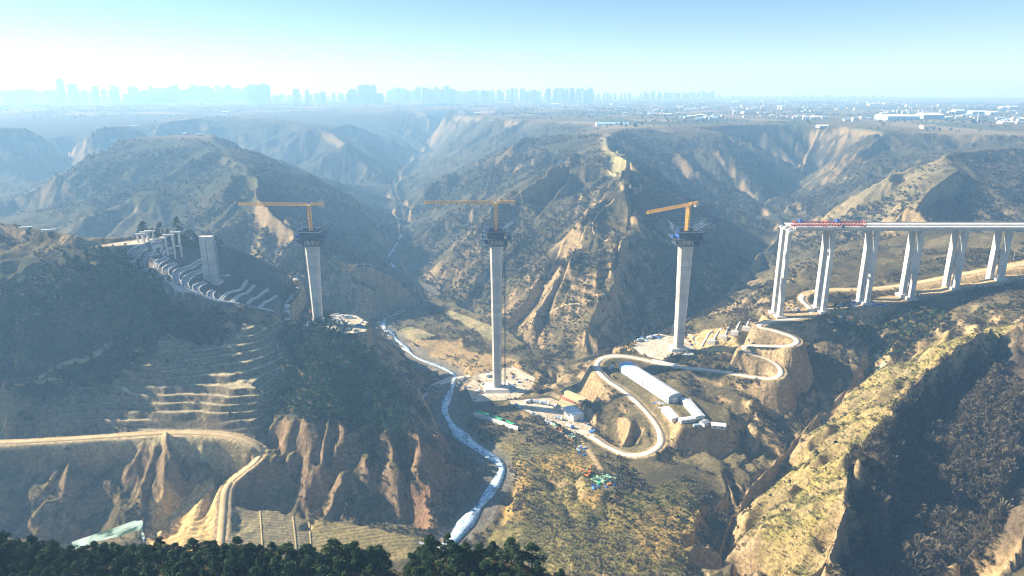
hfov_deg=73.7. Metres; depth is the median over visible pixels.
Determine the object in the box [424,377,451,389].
retaining wall
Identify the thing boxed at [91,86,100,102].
tower block
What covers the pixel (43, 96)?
tower block
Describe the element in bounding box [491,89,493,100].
tower block
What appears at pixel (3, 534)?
pine tree
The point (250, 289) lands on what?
slope channel
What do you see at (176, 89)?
tower block
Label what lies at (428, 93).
tower block
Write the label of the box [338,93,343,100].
tower block
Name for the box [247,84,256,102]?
tower block
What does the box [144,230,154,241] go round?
column bent
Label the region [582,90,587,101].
tower block
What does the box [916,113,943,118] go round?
warehouse
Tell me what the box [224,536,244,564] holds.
pine tree
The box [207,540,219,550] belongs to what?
pine tree
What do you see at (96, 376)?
conifer wood
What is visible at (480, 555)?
pine tree
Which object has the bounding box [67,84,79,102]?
tower block
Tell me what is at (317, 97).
tower block
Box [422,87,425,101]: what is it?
tower block
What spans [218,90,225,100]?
tower block
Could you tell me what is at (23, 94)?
tower block
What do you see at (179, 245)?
column bent
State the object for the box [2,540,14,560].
pine tree
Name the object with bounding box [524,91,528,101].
tower block
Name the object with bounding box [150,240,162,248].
slope channel
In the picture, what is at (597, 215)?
path
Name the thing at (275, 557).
pine tree
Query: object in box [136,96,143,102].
tower block
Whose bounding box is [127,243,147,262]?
slope channel
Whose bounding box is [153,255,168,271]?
slope channel
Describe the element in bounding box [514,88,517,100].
tower block
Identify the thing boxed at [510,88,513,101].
tower block
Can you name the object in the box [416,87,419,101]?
tower block
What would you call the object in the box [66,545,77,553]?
pine tree
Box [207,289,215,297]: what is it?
slope channel
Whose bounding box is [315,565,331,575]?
pine tree
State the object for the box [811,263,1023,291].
dirt road
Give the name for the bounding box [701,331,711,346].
stair wall
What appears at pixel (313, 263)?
bridge pier
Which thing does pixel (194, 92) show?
tower block
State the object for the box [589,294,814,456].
road
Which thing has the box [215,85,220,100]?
tower block
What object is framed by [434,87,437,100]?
tower block
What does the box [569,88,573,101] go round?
tower block
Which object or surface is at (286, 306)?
cut slope road
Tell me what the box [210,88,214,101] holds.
tower block
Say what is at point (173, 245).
column bent
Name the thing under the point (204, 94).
tower block
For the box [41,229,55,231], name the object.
concrete girder
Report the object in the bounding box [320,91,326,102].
tower block
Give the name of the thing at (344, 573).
pine tree
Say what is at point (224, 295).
slope channel
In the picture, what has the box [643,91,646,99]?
tower block
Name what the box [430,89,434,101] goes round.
tower block
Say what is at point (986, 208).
hill wood
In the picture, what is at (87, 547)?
pine tree
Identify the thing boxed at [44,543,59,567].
pine tree
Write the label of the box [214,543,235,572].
pine tree
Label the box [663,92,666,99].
tower block
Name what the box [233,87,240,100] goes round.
tower block
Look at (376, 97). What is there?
tower block
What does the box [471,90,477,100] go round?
tower block
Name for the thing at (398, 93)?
tower block
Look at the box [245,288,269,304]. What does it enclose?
slope channel
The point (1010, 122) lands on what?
village house
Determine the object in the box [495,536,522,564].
pine tree
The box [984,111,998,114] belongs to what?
warehouse
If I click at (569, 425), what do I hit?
truck
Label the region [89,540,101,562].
pine tree
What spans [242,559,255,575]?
pine tree
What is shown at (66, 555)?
pine tree
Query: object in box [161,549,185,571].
pine tree
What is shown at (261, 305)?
slope channel
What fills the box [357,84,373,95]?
tower block
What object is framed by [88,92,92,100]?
tower block
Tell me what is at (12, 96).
tower block
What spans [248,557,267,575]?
pine tree
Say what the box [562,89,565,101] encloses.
tower block
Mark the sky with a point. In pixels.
(886, 48)
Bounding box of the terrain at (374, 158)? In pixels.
[0,96,1023,575]
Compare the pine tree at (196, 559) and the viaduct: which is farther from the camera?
the viaduct
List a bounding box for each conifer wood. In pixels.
[0,216,260,429]
[823,301,1023,359]
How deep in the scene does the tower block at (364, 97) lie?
5389.60 m
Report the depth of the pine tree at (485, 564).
157.35 m
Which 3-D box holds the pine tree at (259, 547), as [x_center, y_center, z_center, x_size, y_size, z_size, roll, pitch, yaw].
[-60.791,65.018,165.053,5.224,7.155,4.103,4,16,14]
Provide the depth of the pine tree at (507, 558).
164.78 m
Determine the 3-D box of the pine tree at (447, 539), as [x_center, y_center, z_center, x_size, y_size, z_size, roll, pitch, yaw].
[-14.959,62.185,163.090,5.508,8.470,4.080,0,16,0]
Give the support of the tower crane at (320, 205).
on the bridge pier at (313, 263)
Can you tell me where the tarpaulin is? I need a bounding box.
[590,475,616,483]
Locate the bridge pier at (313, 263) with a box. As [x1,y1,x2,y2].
[303,241,323,328]
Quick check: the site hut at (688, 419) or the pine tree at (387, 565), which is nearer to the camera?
the pine tree at (387, 565)
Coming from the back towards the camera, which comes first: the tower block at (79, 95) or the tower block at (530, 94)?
the tower block at (79, 95)
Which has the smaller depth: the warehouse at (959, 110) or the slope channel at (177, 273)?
the slope channel at (177, 273)
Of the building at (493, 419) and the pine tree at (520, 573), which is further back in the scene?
the building at (493, 419)
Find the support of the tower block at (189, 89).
on the terrain at (374, 158)
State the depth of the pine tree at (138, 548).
160.81 m
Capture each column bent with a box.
[135,233,145,242]
[139,231,149,241]
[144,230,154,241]
[162,234,175,258]
[170,231,182,257]
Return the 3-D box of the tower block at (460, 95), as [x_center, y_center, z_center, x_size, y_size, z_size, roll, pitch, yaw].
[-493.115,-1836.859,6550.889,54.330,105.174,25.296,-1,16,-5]
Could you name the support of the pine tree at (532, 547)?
on the terrain at (374, 158)
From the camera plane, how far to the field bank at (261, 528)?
464.77 m
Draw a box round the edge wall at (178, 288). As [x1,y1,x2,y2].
[130,260,272,310]
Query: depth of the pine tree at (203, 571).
153.46 m
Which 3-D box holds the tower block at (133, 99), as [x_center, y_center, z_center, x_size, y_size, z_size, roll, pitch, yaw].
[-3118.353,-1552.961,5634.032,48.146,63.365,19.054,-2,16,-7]
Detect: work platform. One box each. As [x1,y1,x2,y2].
[290,221,329,246]
[479,221,512,245]
[668,221,705,246]
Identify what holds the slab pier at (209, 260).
on the terrain at (374, 158)
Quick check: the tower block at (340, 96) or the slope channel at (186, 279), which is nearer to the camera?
the slope channel at (186, 279)
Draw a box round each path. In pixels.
[13,377,148,400]
[38,335,127,379]
[531,293,604,322]
[592,199,614,240]
[596,163,641,189]
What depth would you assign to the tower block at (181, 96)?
6052.53 m
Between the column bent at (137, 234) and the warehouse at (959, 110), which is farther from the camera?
the warehouse at (959, 110)
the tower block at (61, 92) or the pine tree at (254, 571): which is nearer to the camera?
the pine tree at (254, 571)
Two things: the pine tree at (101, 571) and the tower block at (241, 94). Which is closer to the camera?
the pine tree at (101, 571)
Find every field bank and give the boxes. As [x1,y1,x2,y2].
[259,510,262,544]
[292,516,296,549]
[308,521,311,544]
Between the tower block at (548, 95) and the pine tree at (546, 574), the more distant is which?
the tower block at (548, 95)
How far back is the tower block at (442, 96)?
5821.56 m
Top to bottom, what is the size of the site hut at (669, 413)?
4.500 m
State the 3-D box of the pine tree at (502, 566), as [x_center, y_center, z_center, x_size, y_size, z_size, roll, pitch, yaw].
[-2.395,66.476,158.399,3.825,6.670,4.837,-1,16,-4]
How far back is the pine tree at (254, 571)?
151.77 m
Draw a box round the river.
[378,302,504,547]
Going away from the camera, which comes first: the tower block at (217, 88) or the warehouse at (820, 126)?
the warehouse at (820, 126)
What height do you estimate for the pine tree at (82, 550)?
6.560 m
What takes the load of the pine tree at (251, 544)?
on the terrain at (374, 158)
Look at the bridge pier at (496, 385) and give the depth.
657.61 m
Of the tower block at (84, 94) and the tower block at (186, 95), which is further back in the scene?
the tower block at (186, 95)
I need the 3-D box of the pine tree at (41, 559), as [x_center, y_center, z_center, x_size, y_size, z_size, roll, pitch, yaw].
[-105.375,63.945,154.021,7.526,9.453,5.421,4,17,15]
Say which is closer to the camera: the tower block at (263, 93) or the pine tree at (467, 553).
the pine tree at (467, 553)
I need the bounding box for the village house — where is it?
[1002,121,1014,123]
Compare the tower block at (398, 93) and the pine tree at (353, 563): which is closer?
the pine tree at (353, 563)
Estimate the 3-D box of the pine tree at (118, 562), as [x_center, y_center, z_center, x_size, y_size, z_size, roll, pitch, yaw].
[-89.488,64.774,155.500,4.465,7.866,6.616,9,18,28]
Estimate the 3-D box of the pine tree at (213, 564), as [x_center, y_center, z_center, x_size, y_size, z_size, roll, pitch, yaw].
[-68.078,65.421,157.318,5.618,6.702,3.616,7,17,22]
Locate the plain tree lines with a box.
[0,100,1023,141]
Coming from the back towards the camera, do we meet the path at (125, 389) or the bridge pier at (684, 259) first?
the bridge pier at (684, 259)
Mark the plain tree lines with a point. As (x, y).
(754, 113)
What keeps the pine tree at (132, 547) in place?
on the terrain at (374, 158)
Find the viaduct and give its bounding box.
[768,222,1023,318]
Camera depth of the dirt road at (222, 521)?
512.19 m
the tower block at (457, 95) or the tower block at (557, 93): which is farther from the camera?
the tower block at (557, 93)
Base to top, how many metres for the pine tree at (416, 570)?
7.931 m
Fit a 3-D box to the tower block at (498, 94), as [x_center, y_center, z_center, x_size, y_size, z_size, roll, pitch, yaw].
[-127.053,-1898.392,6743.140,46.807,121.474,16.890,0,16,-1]
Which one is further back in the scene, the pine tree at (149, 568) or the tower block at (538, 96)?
the tower block at (538, 96)
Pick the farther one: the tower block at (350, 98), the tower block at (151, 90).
the tower block at (151, 90)
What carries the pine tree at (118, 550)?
on the terrain at (374, 158)
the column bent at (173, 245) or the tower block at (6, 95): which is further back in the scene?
the tower block at (6, 95)
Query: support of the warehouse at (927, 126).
on the terrain at (374, 158)
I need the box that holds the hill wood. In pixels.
[0,128,1023,344]
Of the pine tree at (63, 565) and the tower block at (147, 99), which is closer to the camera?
the pine tree at (63, 565)
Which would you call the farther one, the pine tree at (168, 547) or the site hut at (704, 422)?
the site hut at (704, 422)
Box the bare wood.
[838,331,1023,575]
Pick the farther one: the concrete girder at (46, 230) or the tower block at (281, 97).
the tower block at (281, 97)
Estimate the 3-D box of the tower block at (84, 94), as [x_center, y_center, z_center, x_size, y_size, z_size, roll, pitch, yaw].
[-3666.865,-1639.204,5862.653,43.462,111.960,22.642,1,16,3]
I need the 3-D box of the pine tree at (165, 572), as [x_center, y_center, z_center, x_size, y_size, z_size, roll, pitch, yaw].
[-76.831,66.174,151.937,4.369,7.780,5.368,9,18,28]
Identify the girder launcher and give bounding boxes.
[791,219,866,227]
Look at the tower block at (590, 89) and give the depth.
6576.72 m
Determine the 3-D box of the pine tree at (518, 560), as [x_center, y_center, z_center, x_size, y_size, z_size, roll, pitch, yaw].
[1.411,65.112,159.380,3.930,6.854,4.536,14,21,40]
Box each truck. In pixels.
[565,423,573,428]
[693,423,701,427]
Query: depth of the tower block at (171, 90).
5980.29 m
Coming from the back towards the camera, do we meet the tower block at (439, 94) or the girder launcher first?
the tower block at (439, 94)
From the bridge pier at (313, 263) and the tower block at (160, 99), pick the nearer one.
the bridge pier at (313, 263)
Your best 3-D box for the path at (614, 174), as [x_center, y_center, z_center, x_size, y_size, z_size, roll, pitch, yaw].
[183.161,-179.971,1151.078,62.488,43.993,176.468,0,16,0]
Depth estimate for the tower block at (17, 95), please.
6184.12 m
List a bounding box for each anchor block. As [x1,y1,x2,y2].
[707,339,715,344]
[719,334,727,340]
[730,330,738,335]
[741,325,750,331]
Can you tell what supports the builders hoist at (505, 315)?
attached to the bridge pier at (496, 385)
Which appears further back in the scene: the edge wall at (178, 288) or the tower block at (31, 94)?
the tower block at (31, 94)
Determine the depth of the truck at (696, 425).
537.09 m
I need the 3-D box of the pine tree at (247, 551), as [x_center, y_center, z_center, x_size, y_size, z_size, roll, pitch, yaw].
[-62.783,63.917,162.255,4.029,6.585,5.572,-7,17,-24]
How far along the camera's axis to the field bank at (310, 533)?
460.66 m
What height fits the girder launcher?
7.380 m
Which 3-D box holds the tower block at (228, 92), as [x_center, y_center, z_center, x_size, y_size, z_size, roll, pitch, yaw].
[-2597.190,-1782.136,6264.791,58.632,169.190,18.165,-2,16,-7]
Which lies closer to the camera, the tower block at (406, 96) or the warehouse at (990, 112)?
the warehouse at (990, 112)
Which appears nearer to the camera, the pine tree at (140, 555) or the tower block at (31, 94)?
the pine tree at (140, 555)
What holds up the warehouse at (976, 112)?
on the terrain at (374, 158)
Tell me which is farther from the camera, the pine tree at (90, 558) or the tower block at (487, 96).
the tower block at (487, 96)
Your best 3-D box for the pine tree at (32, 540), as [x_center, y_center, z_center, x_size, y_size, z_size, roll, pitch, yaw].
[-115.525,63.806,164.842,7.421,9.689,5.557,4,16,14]
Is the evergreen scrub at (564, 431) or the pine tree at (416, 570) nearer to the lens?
the pine tree at (416, 570)
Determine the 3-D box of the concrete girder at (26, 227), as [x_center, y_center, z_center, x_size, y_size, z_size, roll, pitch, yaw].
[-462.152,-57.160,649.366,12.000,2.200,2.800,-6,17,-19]
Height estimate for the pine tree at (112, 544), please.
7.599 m
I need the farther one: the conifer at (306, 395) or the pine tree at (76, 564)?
the conifer at (306, 395)
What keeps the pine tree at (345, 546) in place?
on the terrain at (374, 158)
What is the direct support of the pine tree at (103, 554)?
on the terrain at (374, 158)
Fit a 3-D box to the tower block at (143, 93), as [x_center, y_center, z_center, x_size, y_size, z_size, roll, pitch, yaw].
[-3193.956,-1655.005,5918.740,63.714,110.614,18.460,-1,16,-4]
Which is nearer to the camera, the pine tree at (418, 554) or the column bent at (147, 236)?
the pine tree at (418, 554)
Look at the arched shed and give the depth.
602.01 m
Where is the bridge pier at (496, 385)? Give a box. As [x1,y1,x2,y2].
[484,241,509,392]
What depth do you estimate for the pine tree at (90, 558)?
155.17 m
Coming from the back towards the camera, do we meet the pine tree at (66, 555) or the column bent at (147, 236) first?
the column bent at (147, 236)
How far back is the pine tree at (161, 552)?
159.35 m
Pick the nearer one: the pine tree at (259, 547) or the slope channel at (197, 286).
the pine tree at (259, 547)
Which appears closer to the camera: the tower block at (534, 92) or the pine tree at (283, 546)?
the pine tree at (283, 546)
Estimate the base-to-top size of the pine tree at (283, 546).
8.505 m
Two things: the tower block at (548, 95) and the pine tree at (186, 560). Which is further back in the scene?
the tower block at (548, 95)
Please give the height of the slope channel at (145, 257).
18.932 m
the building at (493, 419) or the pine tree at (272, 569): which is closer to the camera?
the pine tree at (272, 569)
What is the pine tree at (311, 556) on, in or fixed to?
on the terrain at (374, 158)
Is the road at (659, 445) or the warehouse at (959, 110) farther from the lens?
the warehouse at (959, 110)
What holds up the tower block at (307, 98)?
on the terrain at (374, 158)
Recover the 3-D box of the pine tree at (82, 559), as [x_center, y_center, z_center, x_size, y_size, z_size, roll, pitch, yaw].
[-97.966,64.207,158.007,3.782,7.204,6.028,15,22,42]
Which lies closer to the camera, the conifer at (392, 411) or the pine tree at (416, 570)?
the pine tree at (416, 570)
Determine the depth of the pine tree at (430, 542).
160.95 m
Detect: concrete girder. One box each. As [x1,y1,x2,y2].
[18,226,33,229]
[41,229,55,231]
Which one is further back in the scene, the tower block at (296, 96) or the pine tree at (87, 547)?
the tower block at (296, 96)
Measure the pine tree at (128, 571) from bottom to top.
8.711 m
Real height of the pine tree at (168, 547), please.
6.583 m
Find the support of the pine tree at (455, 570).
on the terrain at (374, 158)
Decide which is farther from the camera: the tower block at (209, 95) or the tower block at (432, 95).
the tower block at (209, 95)
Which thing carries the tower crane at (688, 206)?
on the bridge pier at (684, 259)
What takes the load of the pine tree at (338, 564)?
on the terrain at (374, 158)
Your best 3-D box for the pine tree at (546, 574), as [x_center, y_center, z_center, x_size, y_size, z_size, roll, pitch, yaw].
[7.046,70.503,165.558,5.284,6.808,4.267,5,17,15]
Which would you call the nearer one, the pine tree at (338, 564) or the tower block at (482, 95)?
the pine tree at (338, 564)
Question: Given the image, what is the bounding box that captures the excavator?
[580,468,589,476]
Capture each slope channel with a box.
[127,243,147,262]
[140,248,158,267]
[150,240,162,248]
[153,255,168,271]
[160,242,172,255]
[162,262,177,293]
[172,258,201,295]
[181,267,202,297]
[192,281,206,294]
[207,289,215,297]
[219,279,247,299]
[231,284,255,301]
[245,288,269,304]
[258,295,276,307]
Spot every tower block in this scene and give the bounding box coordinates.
[0,90,3,100]
[3,90,10,102]
[9,90,15,101]
[14,90,20,101]
[18,89,27,100]
[27,88,36,100]
[35,91,40,100]
[41,91,45,100]
[46,89,51,101]
[50,91,58,102]
[55,78,66,102]
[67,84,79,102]
[77,89,81,100]
[81,90,88,101]
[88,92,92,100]
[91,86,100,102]
[101,89,107,101]
[110,86,120,102]
[122,94,129,102]
[127,89,132,101]
[130,96,137,102]
[132,86,138,95]
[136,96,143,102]
[139,90,146,101]
[145,96,151,102]
[148,86,154,96]
[150,94,157,102]
[157,95,163,102]
[160,88,166,95]
[163,93,171,102]
[167,86,175,94]
[171,95,178,102]
[173,85,179,101]
[178,90,184,101]
[183,89,188,101]
[187,87,192,101]
[191,85,198,100]
[198,88,201,101]
[200,86,208,101]
[206,86,210,100]
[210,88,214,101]
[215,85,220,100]
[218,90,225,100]
[225,84,232,101]
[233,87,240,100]
[238,90,245,100]
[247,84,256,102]
[255,84,270,102]
[273,95,278,101]
[279,94,284,100]
[292,89,299,102]
[305,90,309,102]
[313,93,320,101]
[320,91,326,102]
[332,92,335,100]
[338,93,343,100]
[347,94,354,102]
[348,89,357,102]
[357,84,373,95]
[358,95,361,102]
[362,93,367,102]
[373,93,380,102]
[387,90,390,100]
[392,88,395,100]
[396,87,401,100]
[404,90,409,101]
[412,90,415,100]
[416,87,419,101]
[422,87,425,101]
[426,88,430,101]
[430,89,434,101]
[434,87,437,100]
[438,89,440,100]
[441,89,444,101]
[445,86,449,101]
[449,88,453,101]
[456,91,458,100]
[459,91,462,100]
[466,91,471,100]
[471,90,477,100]
[480,90,485,101]
[486,91,489,101]
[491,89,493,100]
[497,89,500,100]
[500,92,503,100]
[506,90,509,100]
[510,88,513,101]
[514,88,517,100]
[520,89,524,100]
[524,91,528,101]
[529,89,531,100]
[532,90,536,101]
[536,91,540,100]
[545,87,550,101]
[553,89,555,101]
[555,87,558,100]
[559,88,563,100]
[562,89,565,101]
[565,88,568,100]
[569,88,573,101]
[575,88,580,100]
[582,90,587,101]
[588,87,592,100]
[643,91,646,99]
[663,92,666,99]
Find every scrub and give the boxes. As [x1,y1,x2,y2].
[0,222,1023,575]
[42,199,1023,544]
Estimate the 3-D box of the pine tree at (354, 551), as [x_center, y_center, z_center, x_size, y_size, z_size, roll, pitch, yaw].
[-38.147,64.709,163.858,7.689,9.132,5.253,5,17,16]
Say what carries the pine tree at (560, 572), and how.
on the terrain at (374, 158)
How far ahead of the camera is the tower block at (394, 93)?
6788.00 m
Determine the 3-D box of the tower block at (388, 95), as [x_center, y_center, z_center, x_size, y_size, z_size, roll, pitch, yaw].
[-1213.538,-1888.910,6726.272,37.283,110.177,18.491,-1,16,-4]
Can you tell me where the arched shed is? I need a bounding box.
[619,361,681,403]
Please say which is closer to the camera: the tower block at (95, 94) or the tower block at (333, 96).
the tower block at (95, 94)
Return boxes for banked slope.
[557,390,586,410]
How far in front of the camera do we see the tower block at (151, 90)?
5941.89 m
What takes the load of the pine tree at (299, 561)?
on the terrain at (374, 158)
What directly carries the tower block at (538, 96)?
on the terrain at (374, 158)
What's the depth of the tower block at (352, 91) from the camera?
5659.39 m
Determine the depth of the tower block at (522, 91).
6589.46 m
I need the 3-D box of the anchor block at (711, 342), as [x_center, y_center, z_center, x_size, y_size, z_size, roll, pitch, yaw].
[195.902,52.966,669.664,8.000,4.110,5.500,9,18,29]
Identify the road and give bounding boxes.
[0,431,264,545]
[264,258,299,319]
[422,375,470,397]
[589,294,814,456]
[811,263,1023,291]
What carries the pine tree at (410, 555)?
on the terrain at (374, 158)
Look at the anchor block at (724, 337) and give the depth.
672.89 m
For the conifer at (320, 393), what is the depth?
540.40 m
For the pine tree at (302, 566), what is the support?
on the terrain at (374, 158)
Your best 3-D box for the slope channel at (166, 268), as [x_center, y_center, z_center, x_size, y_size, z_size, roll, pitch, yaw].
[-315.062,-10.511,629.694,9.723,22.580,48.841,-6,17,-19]
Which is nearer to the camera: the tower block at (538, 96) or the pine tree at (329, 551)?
the pine tree at (329, 551)
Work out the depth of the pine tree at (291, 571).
154.22 m
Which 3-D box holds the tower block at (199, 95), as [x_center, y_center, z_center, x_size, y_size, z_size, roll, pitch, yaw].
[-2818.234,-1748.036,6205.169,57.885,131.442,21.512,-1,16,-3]
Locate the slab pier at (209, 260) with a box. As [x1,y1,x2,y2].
[198,236,222,285]
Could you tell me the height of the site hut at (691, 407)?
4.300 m
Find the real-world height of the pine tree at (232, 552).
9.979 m
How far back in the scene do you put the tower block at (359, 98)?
5480.84 m
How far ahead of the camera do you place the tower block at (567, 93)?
6439.52 m
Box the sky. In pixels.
[0,0,1023,96]
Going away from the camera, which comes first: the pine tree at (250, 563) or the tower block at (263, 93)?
the pine tree at (250, 563)
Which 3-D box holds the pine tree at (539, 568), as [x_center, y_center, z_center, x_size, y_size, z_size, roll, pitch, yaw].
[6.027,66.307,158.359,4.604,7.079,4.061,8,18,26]
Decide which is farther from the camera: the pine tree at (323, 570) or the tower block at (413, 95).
the tower block at (413, 95)
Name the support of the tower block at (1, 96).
on the terrain at (374, 158)
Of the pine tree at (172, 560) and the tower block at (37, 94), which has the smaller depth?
the pine tree at (172, 560)
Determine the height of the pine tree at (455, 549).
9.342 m
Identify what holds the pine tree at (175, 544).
on the terrain at (374, 158)
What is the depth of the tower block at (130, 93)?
6063.37 m
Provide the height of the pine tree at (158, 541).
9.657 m
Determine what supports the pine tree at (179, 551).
on the terrain at (374, 158)
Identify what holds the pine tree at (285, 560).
on the terrain at (374, 158)
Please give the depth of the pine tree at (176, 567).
153.39 m
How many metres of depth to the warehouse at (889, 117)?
2298.22 m
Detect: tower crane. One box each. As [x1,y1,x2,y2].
[238,202,324,230]
[424,200,514,230]
[645,201,698,230]
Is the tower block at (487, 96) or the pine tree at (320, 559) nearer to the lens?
the pine tree at (320, 559)
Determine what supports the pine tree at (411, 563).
on the terrain at (374, 158)
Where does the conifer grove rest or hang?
on the terrain at (374, 158)
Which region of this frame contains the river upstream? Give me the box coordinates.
[388,234,401,267]
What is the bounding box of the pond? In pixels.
[72,520,144,548]
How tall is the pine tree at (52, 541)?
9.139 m
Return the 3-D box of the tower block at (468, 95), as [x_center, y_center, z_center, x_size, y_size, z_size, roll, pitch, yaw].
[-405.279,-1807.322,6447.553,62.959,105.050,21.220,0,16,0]
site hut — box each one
[661,406,678,421]
[678,416,695,423]
[680,397,704,419]
[699,419,709,426]
[711,422,725,429]
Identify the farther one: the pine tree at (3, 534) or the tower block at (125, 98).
the tower block at (125, 98)
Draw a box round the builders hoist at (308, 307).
[302,244,311,322]
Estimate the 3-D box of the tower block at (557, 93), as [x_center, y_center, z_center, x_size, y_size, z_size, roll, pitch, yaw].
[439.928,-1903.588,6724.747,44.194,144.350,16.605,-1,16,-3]
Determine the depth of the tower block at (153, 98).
5534.13 m
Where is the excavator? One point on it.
(587, 474)
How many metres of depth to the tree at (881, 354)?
612.92 m
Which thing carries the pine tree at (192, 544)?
on the terrain at (374, 158)
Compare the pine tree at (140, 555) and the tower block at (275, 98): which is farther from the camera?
the tower block at (275, 98)
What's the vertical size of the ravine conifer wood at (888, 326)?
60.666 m
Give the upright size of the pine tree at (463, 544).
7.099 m
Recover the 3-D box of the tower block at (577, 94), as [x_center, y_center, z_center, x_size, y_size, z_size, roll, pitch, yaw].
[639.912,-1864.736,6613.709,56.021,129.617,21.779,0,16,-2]
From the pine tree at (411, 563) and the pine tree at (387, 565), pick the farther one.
the pine tree at (387, 565)
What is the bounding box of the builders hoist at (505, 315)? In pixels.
[504,246,507,385]
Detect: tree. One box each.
[0,530,11,541]
[0,537,8,544]
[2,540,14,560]
[11,538,26,550]
[22,534,46,561]
[25,553,57,574]
[40,539,63,559]
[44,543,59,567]
[52,548,79,572]
[55,561,77,575]
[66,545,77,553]
[69,560,94,575]
[71,546,86,559]
[76,553,100,572]
[82,545,92,555]
[82,552,106,573]
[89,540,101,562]
[93,543,114,570]
[93,566,114,575]
[96,542,111,566]
[106,544,129,567]
[108,541,122,564]
[108,556,134,575]
[119,566,138,575]
[125,543,137,564]
[132,543,154,566]
[132,544,157,569]
[134,565,149,575]
[139,562,159,575]
[147,543,169,571]
[152,536,170,562]
[159,545,174,560]
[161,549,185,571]
[162,569,171,575]
[170,560,192,575]
[171,542,185,565]
[175,546,184,557]
[180,551,194,568]
[184,537,204,556]
[188,550,209,571]
[197,540,217,565]
[197,568,212,575]
[204,544,217,565]
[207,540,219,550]
[207,558,224,575]
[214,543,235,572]
[221,563,237,575]
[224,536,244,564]
[224,544,246,574]
[240,543,255,562]
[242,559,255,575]
[247,567,263,575]
[248,542,257,564]
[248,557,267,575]
[252,544,267,565]
[262,541,282,560]
[262,560,282,575]
[267,554,282,567]
[269,545,284,559]
[280,542,301,561]
[280,557,296,575]
[280,560,300,575]
[284,546,299,560]
[294,548,305,566]
[298,561,310,575]
[300,543,316,571]
[312,553,330,575]
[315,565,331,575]
[317,538,346,563]
[327,555,346,573]
[332,559,348,575]
[338,543,351,570]
[340,571,352,575]
[342,541,365,566]
[347,558,362,575]
[360,569,369,575]
[361,545,381,573]
[364,544,390,566]
[364,564,378,575]
[375,554,386,572]
[381,559,397,572]
[402,559,419,575]
[404,552,419,569]
[411,566,422,575]
[413,546,426,566]
[419,534,445,568]
[419,547,441,562]
[419,560,436,575]
[424,570,434,575]
[435,560,448,575]
[439,532,455,557]
[439,570,449,575]
[441,542,469,574]
[449,566,459,575]
[457,541,476,558]
[459,546,476,571]
[473,542,490,561]
[474,558,497,575]
[486,541,503,559]
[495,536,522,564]
[496,562,509,575]
[498,549,514,563]
[509,554,525,573]
[516,570,526,575]
[521,542,547,567]
[529,559,544,575]
[537,567,551,575]
[551,568,566,575]
[873,350,882,360]
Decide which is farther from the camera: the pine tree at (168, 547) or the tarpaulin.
the tarpaulin
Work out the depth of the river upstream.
1276.92 m
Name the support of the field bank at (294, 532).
on the terrain at (374, 158)
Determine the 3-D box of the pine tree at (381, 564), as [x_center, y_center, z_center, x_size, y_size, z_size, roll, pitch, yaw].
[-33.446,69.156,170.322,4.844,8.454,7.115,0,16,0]
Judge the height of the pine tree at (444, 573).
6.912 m
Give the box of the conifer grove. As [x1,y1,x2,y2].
[280,313,398,390]
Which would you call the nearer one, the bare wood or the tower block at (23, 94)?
the bare wood
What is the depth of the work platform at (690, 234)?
630.58 m
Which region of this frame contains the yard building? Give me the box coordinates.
[563,405,583,421]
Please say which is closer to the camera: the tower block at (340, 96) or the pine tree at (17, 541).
the pine tree at (17, 541)
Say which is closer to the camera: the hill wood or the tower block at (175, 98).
the hill wood
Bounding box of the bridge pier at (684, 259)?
[668,241,693,356]
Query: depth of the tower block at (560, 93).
6792.11 m
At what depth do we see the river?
566.96 m
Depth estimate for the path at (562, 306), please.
824.04 m
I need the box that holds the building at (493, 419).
[473,410,518,430]
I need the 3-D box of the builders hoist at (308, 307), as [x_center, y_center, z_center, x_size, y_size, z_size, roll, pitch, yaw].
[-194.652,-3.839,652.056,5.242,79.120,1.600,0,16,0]
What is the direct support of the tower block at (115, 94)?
on the terrain at (374, 158)
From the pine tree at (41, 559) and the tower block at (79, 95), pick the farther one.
the tower block at (79, 95)
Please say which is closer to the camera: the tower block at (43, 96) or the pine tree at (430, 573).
the pine tree at (430, 573)
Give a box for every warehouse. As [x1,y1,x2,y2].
[595,122,628,125]
[816,125,828,127]
[874,114,919,120]
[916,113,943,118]
[919,125,935,128]
[951,109,965,112]
[967,110,986,114]
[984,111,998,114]
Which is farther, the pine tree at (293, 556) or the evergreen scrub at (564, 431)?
the evergreen scrub at (564, 431)
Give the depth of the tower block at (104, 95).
6172.40 m
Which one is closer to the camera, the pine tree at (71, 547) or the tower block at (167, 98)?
the pine tree at (71, 547)
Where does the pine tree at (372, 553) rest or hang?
on the terrain at (374, 158)
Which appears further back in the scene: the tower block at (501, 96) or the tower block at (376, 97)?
the tower block at (501, 96)
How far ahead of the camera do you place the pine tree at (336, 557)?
159.37 m
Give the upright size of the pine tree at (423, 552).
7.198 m
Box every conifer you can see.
[296,408,304,416]
[303,392,309,400]
[317,391,324,397]
[387,407,395,415]
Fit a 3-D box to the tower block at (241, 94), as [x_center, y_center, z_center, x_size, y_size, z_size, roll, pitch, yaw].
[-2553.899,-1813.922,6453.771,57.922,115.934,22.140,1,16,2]

